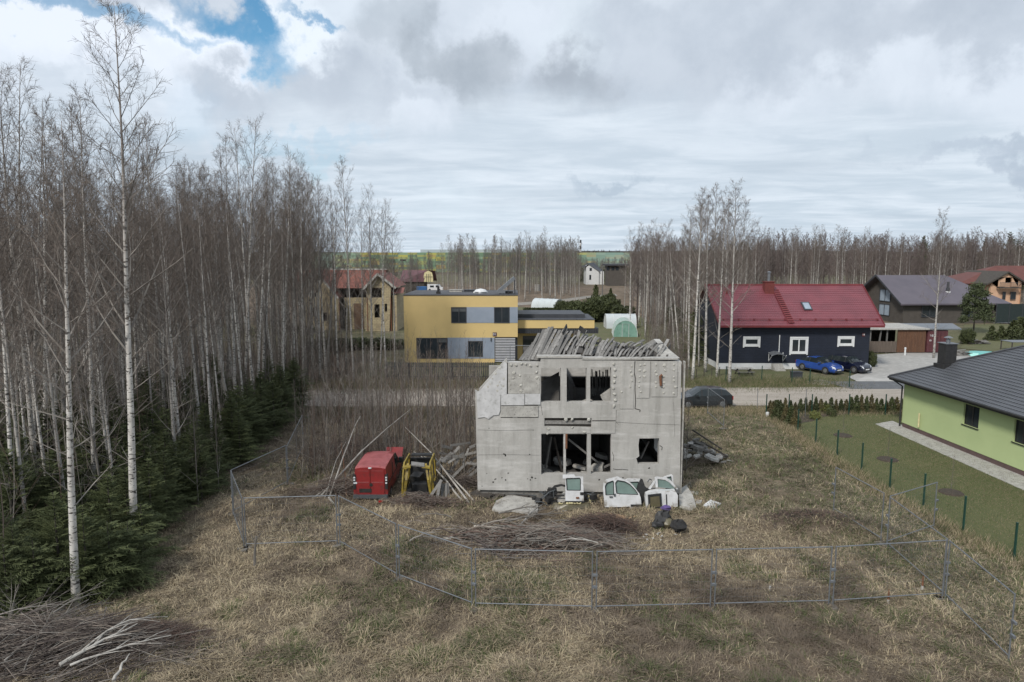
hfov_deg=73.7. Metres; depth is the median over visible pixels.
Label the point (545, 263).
birch tree
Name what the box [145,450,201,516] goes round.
spruce tree
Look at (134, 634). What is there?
cut branch
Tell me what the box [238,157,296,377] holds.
birch tree
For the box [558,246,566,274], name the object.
birch tree
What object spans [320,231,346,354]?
bare tree
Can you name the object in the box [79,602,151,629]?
cut branch
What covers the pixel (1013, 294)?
window
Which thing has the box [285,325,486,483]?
brushwood
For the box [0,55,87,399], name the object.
birch tree
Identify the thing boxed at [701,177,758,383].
birch tree
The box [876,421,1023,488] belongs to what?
path
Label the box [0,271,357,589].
undergrowth
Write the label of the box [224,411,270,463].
spruce tree
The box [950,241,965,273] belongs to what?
birch tree
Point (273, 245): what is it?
birch tree
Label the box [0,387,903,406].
road
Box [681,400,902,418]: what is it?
grass tufts
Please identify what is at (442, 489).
board
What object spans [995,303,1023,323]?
board fence
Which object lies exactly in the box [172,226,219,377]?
birch tree
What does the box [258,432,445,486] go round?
dry brush
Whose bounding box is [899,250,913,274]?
birch tree
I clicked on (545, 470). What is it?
rubble block
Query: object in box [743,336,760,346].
window
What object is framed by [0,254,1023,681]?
ground
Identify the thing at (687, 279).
birch tree
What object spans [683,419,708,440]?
hazel shrub
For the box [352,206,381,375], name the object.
birch tree
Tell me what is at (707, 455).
rubble block
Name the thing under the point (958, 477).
grass tufts
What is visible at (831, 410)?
round shrub
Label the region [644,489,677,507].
car body piece
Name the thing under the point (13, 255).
birch tree
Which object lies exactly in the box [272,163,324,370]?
birch tree
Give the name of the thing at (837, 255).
birch tree
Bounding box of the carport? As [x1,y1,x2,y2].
[869,323,961,352]
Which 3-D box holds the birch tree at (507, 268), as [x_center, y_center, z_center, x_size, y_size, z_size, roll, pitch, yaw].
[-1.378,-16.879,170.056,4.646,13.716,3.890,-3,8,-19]
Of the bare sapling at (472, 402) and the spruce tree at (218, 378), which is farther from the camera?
the spruce tree at (218, 378)
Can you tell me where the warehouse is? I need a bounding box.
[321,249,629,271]
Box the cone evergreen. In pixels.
[591,284,599,297]
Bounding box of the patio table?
[1000,340,1023,348]
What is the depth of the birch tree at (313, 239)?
67.91 m
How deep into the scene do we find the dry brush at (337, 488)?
32.28 m
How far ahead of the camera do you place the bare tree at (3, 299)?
36.69 m
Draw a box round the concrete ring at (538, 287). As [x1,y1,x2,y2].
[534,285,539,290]
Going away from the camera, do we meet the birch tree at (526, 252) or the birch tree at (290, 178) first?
the birch tree at (290, 178)
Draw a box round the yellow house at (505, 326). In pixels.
[403,290,597,362]
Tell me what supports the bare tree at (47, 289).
on the ground at (620, 292)
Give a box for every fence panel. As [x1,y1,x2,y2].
[228,445,288,515]
[230,470,251,550]
[240,495,340,551]
[284,418,303,484]
[332,495,399,575]
[391,524,476,606]
[470,548,597,612]
[592,549,716,612]
[707,387,726,429]
[708,546,835,612]
[825,539,950,609]
[831,467,884,543]
[880,482,938,548]
[885,496,951,597]
[936,540,1017,660]
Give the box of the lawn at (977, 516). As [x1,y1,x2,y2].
[786,414,1023,573]
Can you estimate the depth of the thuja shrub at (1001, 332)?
90.45 m
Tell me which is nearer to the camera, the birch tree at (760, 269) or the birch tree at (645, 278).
the birch tree at (760, 269)
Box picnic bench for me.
[734,367,754,375]
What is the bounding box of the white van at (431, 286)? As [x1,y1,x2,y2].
[427,284,442,289]
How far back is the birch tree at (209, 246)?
51.76 m
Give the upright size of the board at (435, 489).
0.981 m
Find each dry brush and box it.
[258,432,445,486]
[295,470,396,498]
[379,490,462,510]
[400,494,475,510]
[442,472,477,490]
[727,506,866,529]
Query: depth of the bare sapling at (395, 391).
42.19 m
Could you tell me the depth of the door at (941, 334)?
78.61 m
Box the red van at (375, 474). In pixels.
[353,447,402,498]
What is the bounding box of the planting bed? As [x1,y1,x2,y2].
[799,412,847,422]
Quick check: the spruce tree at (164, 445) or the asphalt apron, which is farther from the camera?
the asphalt apron
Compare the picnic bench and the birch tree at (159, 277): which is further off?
the picnic bench
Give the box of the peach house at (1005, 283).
[948,266,1023,303]
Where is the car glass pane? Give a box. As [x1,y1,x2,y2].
[658,479,674,488]
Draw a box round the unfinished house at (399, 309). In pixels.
[296,268,405,330]
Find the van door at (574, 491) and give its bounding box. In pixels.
[563,474,583,502]
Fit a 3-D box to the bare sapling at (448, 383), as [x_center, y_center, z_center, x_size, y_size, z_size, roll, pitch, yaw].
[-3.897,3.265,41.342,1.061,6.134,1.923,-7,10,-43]
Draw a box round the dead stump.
[251,533,260,566]
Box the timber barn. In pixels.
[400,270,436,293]
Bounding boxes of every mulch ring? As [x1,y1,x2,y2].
[833,433,852,437]
[876,456,898,462]
[938,488,963,496]
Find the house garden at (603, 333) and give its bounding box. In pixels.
[517,307,650,357]
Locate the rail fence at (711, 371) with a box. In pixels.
[681,366,727,376]
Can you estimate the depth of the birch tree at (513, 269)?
194.48 m
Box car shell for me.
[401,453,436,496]
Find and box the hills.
[103,250,887,253]
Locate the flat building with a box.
[603,264,628,285]
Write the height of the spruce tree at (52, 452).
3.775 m
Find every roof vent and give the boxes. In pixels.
[449,289,462,291]
[464,289,475,291]
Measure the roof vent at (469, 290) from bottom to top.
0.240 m
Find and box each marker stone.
[887,589,889,603]
[920,576,923,589]
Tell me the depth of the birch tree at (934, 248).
165.16 m
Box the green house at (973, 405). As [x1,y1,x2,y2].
[887,336,1023,475]
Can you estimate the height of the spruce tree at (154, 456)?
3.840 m
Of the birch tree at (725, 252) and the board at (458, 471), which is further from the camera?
the birch tree at (725, 252)
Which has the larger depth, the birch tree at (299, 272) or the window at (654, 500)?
the birch tree at (299, 272)
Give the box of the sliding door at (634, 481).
[626,478,639,487]
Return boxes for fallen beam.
[544,437,551,467]
[553,436,562,471]
[567,438,609,471]
[640,441,649,458]
[692,430,721,449]
[701,441,728,456]
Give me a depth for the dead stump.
24.86 m
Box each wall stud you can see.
[591,369,592,395]
[596,371,598,394]
[599,370,600,393]
[602,372,603,392]
[605,370,606,390]
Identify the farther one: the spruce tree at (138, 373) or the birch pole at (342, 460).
the spruce tree at (138, 373)
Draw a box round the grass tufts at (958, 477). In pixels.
[660,381,1023,664]
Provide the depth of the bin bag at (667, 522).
28.23 m
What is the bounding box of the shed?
[897,330,947,351]
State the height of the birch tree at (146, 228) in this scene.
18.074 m
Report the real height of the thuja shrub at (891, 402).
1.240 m
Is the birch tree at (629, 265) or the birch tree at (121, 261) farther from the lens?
the birch tree at (629, 265)
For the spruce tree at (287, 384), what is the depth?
48.24 m
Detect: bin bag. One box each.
[651,519,663,528]
[655,509,671,527]
[664,518,672,527]
[670,519,686,533]
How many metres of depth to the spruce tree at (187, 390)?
42.48 m
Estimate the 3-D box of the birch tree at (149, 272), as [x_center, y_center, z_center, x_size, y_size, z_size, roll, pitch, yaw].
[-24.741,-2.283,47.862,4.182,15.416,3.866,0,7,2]
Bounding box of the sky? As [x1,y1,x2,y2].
[0,0,1023,251]
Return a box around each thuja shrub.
[768,401,775,416]
[769,399,780,418]
[775,403,784,420]
[779,404,789,421]
[783,406,794,424]
[788,410,800,427]
[797,398,804,412]
[801,397,809,412]
[807,400,814,413]
[813,396,818,412]
[816,399,824,412]
[828,397,834,408]
[834,399,838,412]
[838,399,844,412]
[841,399,850,412]
[846,397,856,412]
[852,395,861,413]
[858,394,864,412]
[863,396,870,412]
[867,394,876,412]
[874,398,879,412]
[878,398,886,412]
[884,401,890,412]
[887,397,896,412]
[892,396,902,411]
[982,325,998,340]
[996,325,1009,339]
[1000,320,1023,339]
[1014,317,1023,335]
[1019,321,1023,338]
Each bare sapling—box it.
[184,388,205,505]
[208,384,223,492]
[271,383,305,458]
[285,385,320,474]
[319,375,350,472]
[336,357,350,441]
[349,345,374,439]
[349,371,368,415]
[351,345,361,415]
[356,373,369,456]
[358,360,369,443]
[362,388,369,443]
[366,349,397,430]
[372,341,380,417]
[373,368,386,429]
[374,366,392,434]
[380,361,411,452]
[381,384,395,450]
[387,332,396,422]
[388,396,409,447]
[390,367,400,424]
[390,382,417,446]
[393,350,420,434]
[393,388,405,446]
[397,396,402,446]
[403,348,429,456]
[410,369,428,438]
[417,365,450,453]
[421,354,434,445]
[421,368,435,452]
[429,345,449,422]
[431,359,460,466]
[433,380,451,479]
[435,348,454,439]
[441,388,474,475]
[442,366,465,451]
[447,370,468,446]
[456,367,475,437]
[457,387,467,437]
[462,376,471,429]
[463,358,475,444]
[467,374,477,437]
[467,399,474,444]
[682,389,691,483]
[683,400,693,471]
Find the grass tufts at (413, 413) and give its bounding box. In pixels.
[294,403,470,423]
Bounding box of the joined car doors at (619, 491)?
[603,476,641,508]
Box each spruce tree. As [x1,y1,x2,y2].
[0,400,44,465]
[0,402,5,426]
[0,411,14,446]
[0,429,46,493]
[0,447,48,534]
[0,448,65,543]
[0,500,41,579]
[0,524,59,610]
[0,542,82,620]
[0,544,54,618]
[1,403,62,462]
[9,491,101,608]
[10,461,89,551]
[15,508,46,554]
[26,448,96,516]
[28,450,47,504]
[31,390,53,431]
[36,408,62,464]
[36,410,81,461]
[36,491,94,551]
[37,520,66,582]
[41,513,137,605]
[47,415,118,507]
[47,428,89,481]
[53,396,86,436]
[55,542,133,608]
[56,439,104,513]
[58,370,88,417]
[67,506,106,546]
[67,520,161,605]
[76,397,97,438]
[76,414,127,474]
[77,390,123,438]
[79,460,128,528]
[82,372,135,423]
[84,474,145,561]
[96,466,162,540]
[97,438,142,494]
[100,405,170,464]
[101,423,146,483]
[105,520,166,595]
[107,372,125,406]
[108,406,145,443]
[110,524,148,576]
[112,453,163,513]
[115,356,158,393]
[118,431,186,512]
[120,503,185,562]
[127,458,189,528]
[133,367,163,429]
[134,383,169,451]
[135,403,187,458]
[138,441,207,506]
[141,429,161,461]
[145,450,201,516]
[151,431,195,502]
[153,373,168,415]
[153,408,180,452]
[154,408,184,445]
[161,375,206,420]
[164,379,213,431]
[172,415,221,471]
[176,434,194,472]
[177,424,240,494]
[179,386,205,414]
[180,366,202,397]
[183,444,222,501]
[185,421,222,460]
[187,372,202,400]
[192,403,228,458]
[197,354,231,404]
[198,367,237,411]
[199,375,224,409]
[202,391,217,419]
[202,405,227,437]
[202,424,239,467]
[202,438,236,485]
[212,385,265,451]
[215,391,241,426]
[216,395,261,460]
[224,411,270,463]
[229,385,284,444]
[230,367,252,387]
[241,379,282,437]
[249,382,284,426]
[250,386,282,437]
[251,371,278,416]
[255,356,276,385]
[262,380,297,432]
[266,367,310,426]
[267,361,300,408]
[271,365,303,409]
[276,381,304,418]
[285,357,314,409]
[285,366,301,405]
[288,364,316,397]
[666,307,684,331]
[672,308,697,354]
[682,316,704,358]
[696,328,709,361]
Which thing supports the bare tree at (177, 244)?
on the ground at (620, 292)
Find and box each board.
[411,461,423,466]
[429,479,442,496]
[436,481,441,497]
[440,452,452,462]
[440,484,443,496]
[445,483,447,496]
[446,460,458,476]
[450,442,470,446]
[452,464,466,476]
[463,450,476,455]
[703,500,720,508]
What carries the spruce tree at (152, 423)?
on the ground at (620, 292)
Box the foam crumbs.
[558,502,580,503]
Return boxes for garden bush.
[325,337,354,350]
[349,336,369,348]
[363,337,389,348]
[379,339,403,348]
[553,300,565,309]
[560,301,574,309]
[564,299,586,313]
[575,303,600,320]
[579,296,612,321]
[596,294,612,313]
[604,293,615,304]
[608,297,620,310]
[612,304,625,313]
[618,306,635,313]
[664,307,684,321]
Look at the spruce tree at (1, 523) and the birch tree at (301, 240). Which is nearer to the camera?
the spruce tree at (1, 523)
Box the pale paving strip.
[856,376,892,380]
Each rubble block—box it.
[541,468,552,471]
[553,456,570,465]
[573,464,585,469]
[591,462,603,471]
[595,452,607,459]
[691,444,704,450]
[704,453,718,461]
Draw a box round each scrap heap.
[470,488,535,500]
[584,492,599,503]
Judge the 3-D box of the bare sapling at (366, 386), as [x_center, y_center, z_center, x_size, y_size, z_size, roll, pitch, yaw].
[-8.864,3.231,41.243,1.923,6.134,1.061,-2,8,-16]
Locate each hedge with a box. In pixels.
[523,307,554,309]
[580,267,635,281]
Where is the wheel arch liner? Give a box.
[552,484,564,496]
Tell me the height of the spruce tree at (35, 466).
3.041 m
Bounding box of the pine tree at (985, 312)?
[956,281,995,329]
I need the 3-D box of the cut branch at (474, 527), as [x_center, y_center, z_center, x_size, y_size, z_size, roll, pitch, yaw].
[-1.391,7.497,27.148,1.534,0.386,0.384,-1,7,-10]
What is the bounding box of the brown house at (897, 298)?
[864,274,1011,322]
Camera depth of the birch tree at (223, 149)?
54.61 m
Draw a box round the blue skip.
[417,286,426,289]
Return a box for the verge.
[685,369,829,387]
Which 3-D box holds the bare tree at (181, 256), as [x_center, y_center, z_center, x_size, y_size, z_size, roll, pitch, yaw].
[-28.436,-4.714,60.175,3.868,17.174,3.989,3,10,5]
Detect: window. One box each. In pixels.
[416,338,447,358]
[451,307,466,322]
[468,341,482,356]
[494,307,509,322]
[523,336,535,352]
[650,496,659,506]
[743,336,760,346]
[789,337,808,354]
[837,336,854,346]
[878,303,889,315]
[879,289,890,301]
[921,305,935,316]
[961,404,979,429]
[1010,292,1015,298]
[1011,420,1023,445]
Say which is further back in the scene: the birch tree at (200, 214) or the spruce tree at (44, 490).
the birch tree at (200, 214)
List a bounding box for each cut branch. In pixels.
[0,600,70,614]
[0,618,68,638]
[3,602,38,624]
[4,596,88,660]
[20,590,62,610]
[23,606,81,613]
[23,607,62,670]
[48,633,97,651]
[53,591,97,612]
[59,621,136,665]
[67,599,112,613]
[70,629,170,665]
[74,602,116,616]
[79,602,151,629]
[82,612,167,649]
[99,616,137,640]
[103,630,163,642]
[104,622,158,640]
[112,653,129,681]
[409,529,438,540]
[413,511,450,518]
[420,535,447,542]
[423,526,454,533]
[436,527,468,533]
[442,523,475,532]
[448,528,490,536]
[457,523,493,532]
[458,530,516,561]
[481,515,528,524]
[488,512,527,525]
[492,531,505,548]
[498,503,544,513]
[504,509,563,522]
[519,502,545,524]
[521,536,563,547]
[535,519,570,526]
[556,536,601,544]
[593,541,617,548]
[599,531,623,536]
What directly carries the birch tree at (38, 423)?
on the ground at (620, 292)
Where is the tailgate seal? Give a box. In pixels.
[648,493,661,507]
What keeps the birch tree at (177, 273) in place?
on the ground at (620, 292)
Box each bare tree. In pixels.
[0,168,59,399]
[0,180,19,401]
[0,235,59,422]
[1,167,30,320]
[2,201,77,415]
[30,184,105,415]
[42,174,94,380]
[42,233,141,520]
[75,182,135,397]
[102,179,159,387]
[106,180,133,307]
[106,189,146,360]
[130,148,190,407]
[132,189,172,377]
[157,160,197,367]
[165,183,225,408]
[166,169,189,324]
[166,177,201,373]
[168,177,212,378]
[170,196,199,365]
[171,212,207,375]
[192,169,225,360]
[207,193,262,385]
[224,194,251,338]
[242,224,286,378]
[247,211,279,361]
[257,176,291,364]
[266,190,303,363]
[275,206,309,362]
[278,204,301,358]
[285,236,320,382]
[290,207,336,380]
[299,239,336,356]
[320,195,345,355]
[320,202,349,354]
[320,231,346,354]
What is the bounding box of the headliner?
[551,502,591,509]
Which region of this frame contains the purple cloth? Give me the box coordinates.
[660,505,670,509]
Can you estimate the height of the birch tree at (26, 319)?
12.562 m
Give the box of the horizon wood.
[17,250,978,265]
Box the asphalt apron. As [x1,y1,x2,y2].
[822,381,903,388]
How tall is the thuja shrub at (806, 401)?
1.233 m
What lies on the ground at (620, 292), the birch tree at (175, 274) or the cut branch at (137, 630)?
the birch tree at (175, 274)
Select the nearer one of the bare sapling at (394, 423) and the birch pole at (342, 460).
the birch pole at (342, 460)
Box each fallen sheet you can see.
[541,372,558,400]
[600,388,609,400]
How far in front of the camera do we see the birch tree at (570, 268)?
187.62 m
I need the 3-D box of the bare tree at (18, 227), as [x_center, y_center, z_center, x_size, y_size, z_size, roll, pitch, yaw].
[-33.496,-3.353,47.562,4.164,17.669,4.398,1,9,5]
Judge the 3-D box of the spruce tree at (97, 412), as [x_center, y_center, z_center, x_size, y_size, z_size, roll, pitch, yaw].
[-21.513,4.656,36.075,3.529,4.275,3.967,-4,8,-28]
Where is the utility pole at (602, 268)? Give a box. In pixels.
[600,266,605,294]
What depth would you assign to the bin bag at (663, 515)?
28.40 m
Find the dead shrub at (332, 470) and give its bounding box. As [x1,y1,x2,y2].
[314,459,344,478]
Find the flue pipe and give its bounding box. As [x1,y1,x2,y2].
[436,284,440,293]
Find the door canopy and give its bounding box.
[768,351,786,360]
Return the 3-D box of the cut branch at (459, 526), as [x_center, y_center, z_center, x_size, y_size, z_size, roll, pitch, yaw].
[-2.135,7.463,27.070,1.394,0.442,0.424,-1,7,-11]
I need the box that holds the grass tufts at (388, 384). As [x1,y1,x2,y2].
[298,374,486,395]
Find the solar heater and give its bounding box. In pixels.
[497,277,514,293]
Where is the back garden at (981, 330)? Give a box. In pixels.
[961,323,1023,350]
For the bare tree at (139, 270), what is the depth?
45.05 m
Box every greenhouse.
[531,298,561,307]
[604,313,636,328]
[612,317,637,336]
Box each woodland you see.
[0,193,317,350]
[254,255,421,301]
[408,251,505,288]
[445,232,583,294]
[571,257,641,274]
[621,232,774,326]
[754,226,1023,301]
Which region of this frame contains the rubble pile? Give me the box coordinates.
[683,431,725,469]
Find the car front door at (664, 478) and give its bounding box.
[654,476,677,488]
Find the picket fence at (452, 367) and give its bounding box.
[386,362,494,379]
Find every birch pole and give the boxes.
[319,410,408,496]
[325,442,345,496]
[329,417,359,496]
[338,442,366,494]
[405,427,468,501]
[414,452,460,498]
[424,456,474,500]
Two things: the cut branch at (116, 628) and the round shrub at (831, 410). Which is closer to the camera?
the cut branch at (116, 628)
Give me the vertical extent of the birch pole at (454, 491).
1.144 m
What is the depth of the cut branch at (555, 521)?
28.29 m
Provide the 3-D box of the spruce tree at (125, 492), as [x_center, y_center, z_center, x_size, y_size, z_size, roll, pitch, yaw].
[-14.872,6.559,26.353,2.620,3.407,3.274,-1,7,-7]
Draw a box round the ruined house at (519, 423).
[475,324,685,499]
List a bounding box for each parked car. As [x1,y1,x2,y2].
[681,386,733,408]
[796,356,843,373]
[828,354,871,373]
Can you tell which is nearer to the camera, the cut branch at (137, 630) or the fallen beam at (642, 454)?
the cut branch at (137, 630)
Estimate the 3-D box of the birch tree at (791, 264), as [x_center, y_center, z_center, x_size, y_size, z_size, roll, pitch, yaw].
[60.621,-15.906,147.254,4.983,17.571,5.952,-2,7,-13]
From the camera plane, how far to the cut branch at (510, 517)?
28.41 m
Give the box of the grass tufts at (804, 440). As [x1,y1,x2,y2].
[762,412,1023,575]
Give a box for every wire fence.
[725,366,850,386]
[765,394,886,414]
[797,409,1023,560]
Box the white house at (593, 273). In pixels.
[582,262,603,284]
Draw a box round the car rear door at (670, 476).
[663,474,673,486]
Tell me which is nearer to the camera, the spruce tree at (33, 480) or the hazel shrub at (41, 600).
the hazel shrub at (41, 600)
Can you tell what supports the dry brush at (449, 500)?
on the ground at (620, 292)
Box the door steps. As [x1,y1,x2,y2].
[771,363,785,370]
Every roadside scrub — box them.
[297,310,410,382]
[386,334,489,383]
[635,287,693,383]
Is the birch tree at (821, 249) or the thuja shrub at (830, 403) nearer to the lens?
the thuja shrub at (830, 403)
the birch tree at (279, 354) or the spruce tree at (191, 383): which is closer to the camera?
the spruce tree at (191, 383)
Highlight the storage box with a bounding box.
[790,371,803,378]
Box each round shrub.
[809,410,821,418]
[826,407,837,415]
[868,351,877,366]
[957,328,977,343]
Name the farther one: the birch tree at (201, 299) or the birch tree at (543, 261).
the birch tree at (543, 261)
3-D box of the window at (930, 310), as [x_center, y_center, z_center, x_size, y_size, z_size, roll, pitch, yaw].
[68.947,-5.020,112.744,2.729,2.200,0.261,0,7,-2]
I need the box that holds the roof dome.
[473,289,487,292]
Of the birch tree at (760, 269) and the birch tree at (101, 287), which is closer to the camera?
the birch tree at (101, 287)
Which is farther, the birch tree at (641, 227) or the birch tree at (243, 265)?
the birch tree at (641, 227)
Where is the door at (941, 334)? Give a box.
[937,331,947,351]
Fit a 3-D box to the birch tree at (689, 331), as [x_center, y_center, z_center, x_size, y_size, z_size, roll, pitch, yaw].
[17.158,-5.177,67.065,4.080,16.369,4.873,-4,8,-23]
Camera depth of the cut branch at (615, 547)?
26.24 m
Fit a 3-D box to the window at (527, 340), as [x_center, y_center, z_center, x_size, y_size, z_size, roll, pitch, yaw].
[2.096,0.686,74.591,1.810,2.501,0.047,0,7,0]
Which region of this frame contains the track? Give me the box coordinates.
[518,294,616,304]
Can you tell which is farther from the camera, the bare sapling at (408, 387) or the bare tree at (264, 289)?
the bare tree at (264, 289)
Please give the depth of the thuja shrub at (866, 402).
49.06 m
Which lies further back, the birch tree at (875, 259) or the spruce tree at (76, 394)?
the birch tree at (875, 259)
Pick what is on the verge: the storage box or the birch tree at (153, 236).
the storage box
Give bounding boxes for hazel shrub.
[0,559,105,621]
[2,580,71,624]
[426,468,467,487]
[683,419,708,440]
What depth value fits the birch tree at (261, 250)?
66.97 m
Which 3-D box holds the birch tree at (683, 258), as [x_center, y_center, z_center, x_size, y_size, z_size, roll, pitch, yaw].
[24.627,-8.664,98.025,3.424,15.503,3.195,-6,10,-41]
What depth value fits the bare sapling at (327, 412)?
35.40 m
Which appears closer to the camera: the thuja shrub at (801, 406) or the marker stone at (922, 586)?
the marker stone at (922, 586)
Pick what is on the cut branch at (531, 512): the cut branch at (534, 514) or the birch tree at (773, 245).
the cut branch at (534, 514)
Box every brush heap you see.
[0,596,303,681]
[103,616,246,660]
[414,515,682,563]
[551,510,662,539]
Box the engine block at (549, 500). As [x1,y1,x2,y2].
[532,487,557,505]
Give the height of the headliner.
0.239 m
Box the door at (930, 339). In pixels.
[926,331,937,351]
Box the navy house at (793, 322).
[691,271,884,368]
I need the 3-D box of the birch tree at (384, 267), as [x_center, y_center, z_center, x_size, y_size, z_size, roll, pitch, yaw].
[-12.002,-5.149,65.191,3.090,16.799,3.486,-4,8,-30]
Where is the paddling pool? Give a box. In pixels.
[969,351,990,355]
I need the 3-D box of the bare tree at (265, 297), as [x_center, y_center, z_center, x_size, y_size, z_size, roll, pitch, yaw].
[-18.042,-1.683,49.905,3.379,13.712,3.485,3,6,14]
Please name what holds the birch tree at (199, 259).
on the ground at (620, 292)
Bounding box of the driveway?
[850,352,970,379]
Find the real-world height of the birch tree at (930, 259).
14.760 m
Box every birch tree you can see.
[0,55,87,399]
[0,62,75,493]
[0,102,87,457]
[0,110,87,445]
[0,110,137,607]
[0,121,52,466]
[0,135,52,531]
[0,176,69,408]
[0,181,96,506]
[0,190,60,517]
[0,224,72,487]
[0,239,57,393]
[0,242,55,427]
[0,242,65,451]
[0,244,57,491]
[1,170,29,374]
[2,152,38,305]
[3,178,93,437]
[11,91,74,398]
[17,242,77,417]
[22,148,107,443]
[30,80,139,500]
[37,181,117,471]
[40,93,109,365]
[40,196,74,385]
[43,141,147,416]
[48,165,107,393]
[48,219,86,418]
[50,142,110,387]
[52,150,102,371]
[53,165,106,341]
[54,179,91,369]
[54,303,126,467]
[55,0,201,555]
[55,265,152,476]
[59,173,144,435]
[62,174,137,401]
[62,212,116,398]
[67,157,133,399]
[75,138,143,401]
[77,179,135,422]
[84,172,110,351]
[88,224,157,411]
[99,241,153,444]
[100,183,124,355]
[102,210,137,358]
[103,203,137,372]
[103,233,148,410]
[104,156,169,400]
[104,178,150,371]
[106,148,155,381]
[108,223,155,371]
[109,112,178,407]
[110,175,156,351]
[113,124,179,370]
[117,170,147,368]
[119,215,204,479]
[121,236,176,421]
[124,161,157,365]
[124,193,199,395]
[129,186,202,443]
[129,209,197,427]
[131,171,180,356]
[134,186,155,356]
[135,206,174,353]
[136,201,189,370]
[138,201,165,341]
[144,173,224,420]
[144,214,195,384]
[145,189,158,373]
[145,240,193,396]
[146,221,193,402]
[153,198,195,385]
[161,170,197,374]
[161,207,202,374]
[167,156,217,378]
[169,216,189,375]
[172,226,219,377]
[173,189,239,450]
[174,160,213,400]
[176,163,219,323]
[178,224,217,406]
[182,165,225,374]
[182,193,239,417]
[183,157,210,372]
[184,216,243,391]
[185,194,218,370]
[186,160,223,355]
[186,190,213,362]
[187,252,232,433]
[188,188,243,390]
[191,165,215,346]
[191,180,240,388]
[191,185,226,357]
[195,180,232,331]
[196,196,258,394]
[199,168,238,361]
[203,133,254,375]
[204,145,238,381]
[205,192,262,391]
[210,174,256,381]
[212,119,278,384]
[213,203,251,360]
[214,188,246,332]
[220,188,247,356]
[221,112,286,381]
[232,187,261,364]
[232,189,247,339]
[233,207,279,370]
[234,166,260,312]
[235,192,275,373]
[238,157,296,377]
[242,169,273,322]
[244,184,274,358]
[248,184,275,343]
[249,161,298,377]
[250,162,286,362]
[252,204,279,354]
[255,163,287,363]
[256,189,285,358]
[261,231,305,376]
[264,202,294,351]
[266,166,306,316]
[269,142,316,364]
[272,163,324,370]
[272,166,308,380]
[272,216,296,352]
[273,171,303,366]
[274,189,306,361]
[275,171,308,353]
[278,204,304,328]
[280,155,320,369]
[281,200,316,374]
[284,184,318,383]
[295,178,335,346]
[295,179,324,367]
[295,195,316,359]
[297,172,325,354]
[297,180,327,358]
[298,218,329,368]
[299,174,340,377]
[302,230,328,364]
[304,180,340,373]
[308,199,328,300]
[310,201,350,359]
[316,185,354,371]
[331,155,368,378]
[334,195,359,369]
[345,203,375,374]
[350,185,386,376]
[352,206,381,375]
[368,211,395,374]
[369,198,401,370]
[381,215,405,374]
[439,245,448,289]
[443,235,450,273]
[451,242,460,288]
[453,238,469,288]
[458,253,466,288]
[466,245,472,277]
[473,238,480,288]
[485,244,496,288]
[489,237,500,280]
[498,247,511,287]
[500,241,507,289]
[501,241,511,281]
[511,250,516,289]
[512,237,521,289]
[519,230,534,300]
[524,250,528,290]
[534,247,548,287]
[539,225,551,292]
[546,243,555,296]
[548,236,563,298]
[550,243,567,298]
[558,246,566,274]
[565,244,578,295]
[566,238,580,299]
[574,245,583,300]
[618,225,640,313]
[620,244,629,306]
[624,247,637,319]
[632,225,658,336]
[632,228,654,321]
[635,221,651,311]
[637,248,656,326]
[643,252,651,308]
[645,217,665,323]
[645,230,654,314]
[649,234,667,326]
[653,230,668,315]
[653,237,674,337]
[654,230,683,352]
[655,219,687,353]
[657,224,668,304]
[662,252,675,320]
[666,186,721,379]
[666,207,708,368]
[672,224,692,341]
[678,229,693,308]
[681,231,693,297]
[682,230,699,332]
[683,186,728,371]
[685,200,716,366]
[686,206,711,291]
[690,199,737,376]
[700,182,735,283]
[700,191,748,292]
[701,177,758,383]
[706,205,744,283]
[715,236,732,280]
[720,227,736,277]
[727,234,747,283]
[734,233,756,283]
[736,196,755,283]
[736,232,755,274]
[737,245,756,283]
[739,237,754,283]
[739,237,755,277]
[744,216,768,283]
[750,252,767,283]
[760,225,771,273]
[768,228,778,283]
[775,228,797,282]
[782,228,804,283]
[783,239,794,283]
[786,227,806,282]
[789,239,800,283]
[790,230,808,283]
[800,245,817,283]
[805,243,819,279]
[807,226,823,282]
[811,246,823,283]
[812,233,826,283]
[813,224,832,282]
[832,224,844,283]
[834,232,850,283]
[834,249,845,282]
[839,230,852,280]
[847,239,862,283]
[854,233,870,283]
[857,234,871,284]
[859,226,874,282]
[866,245,880,272]
[868,239,877,273]
[874,241,885,274]
[879,231,894,274]
[892,247,906,273]
[894,233,911,274]
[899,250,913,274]
[912,236,931,274]
[917,206,956,357]
[918,233,943,274]
[923,244,933,274]
[929,231,943,271]
[933,230,943,274]
[937,239,953,274]
[944,231,957,275]
[947,240,963,274]
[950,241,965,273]
[955,234,963,273]
[957,246,971,272]
[978,235,992,268]
[981,241,1000,267]
[991,239,1013,266]
[992,243,1008,264]
[999,232,1015,265]
[1008,245,1020,265]
[1012,229,1023,265]
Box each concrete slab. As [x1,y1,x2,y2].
[492,495,538,513]
[557,491,567,511]
[679,485,695,511]
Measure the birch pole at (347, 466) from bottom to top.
2.959 m
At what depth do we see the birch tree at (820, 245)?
147.19 m
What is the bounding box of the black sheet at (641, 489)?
[636,478,647,503]
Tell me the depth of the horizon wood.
666.63 m
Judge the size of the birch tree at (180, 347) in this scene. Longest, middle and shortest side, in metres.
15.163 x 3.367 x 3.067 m
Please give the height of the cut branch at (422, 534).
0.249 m

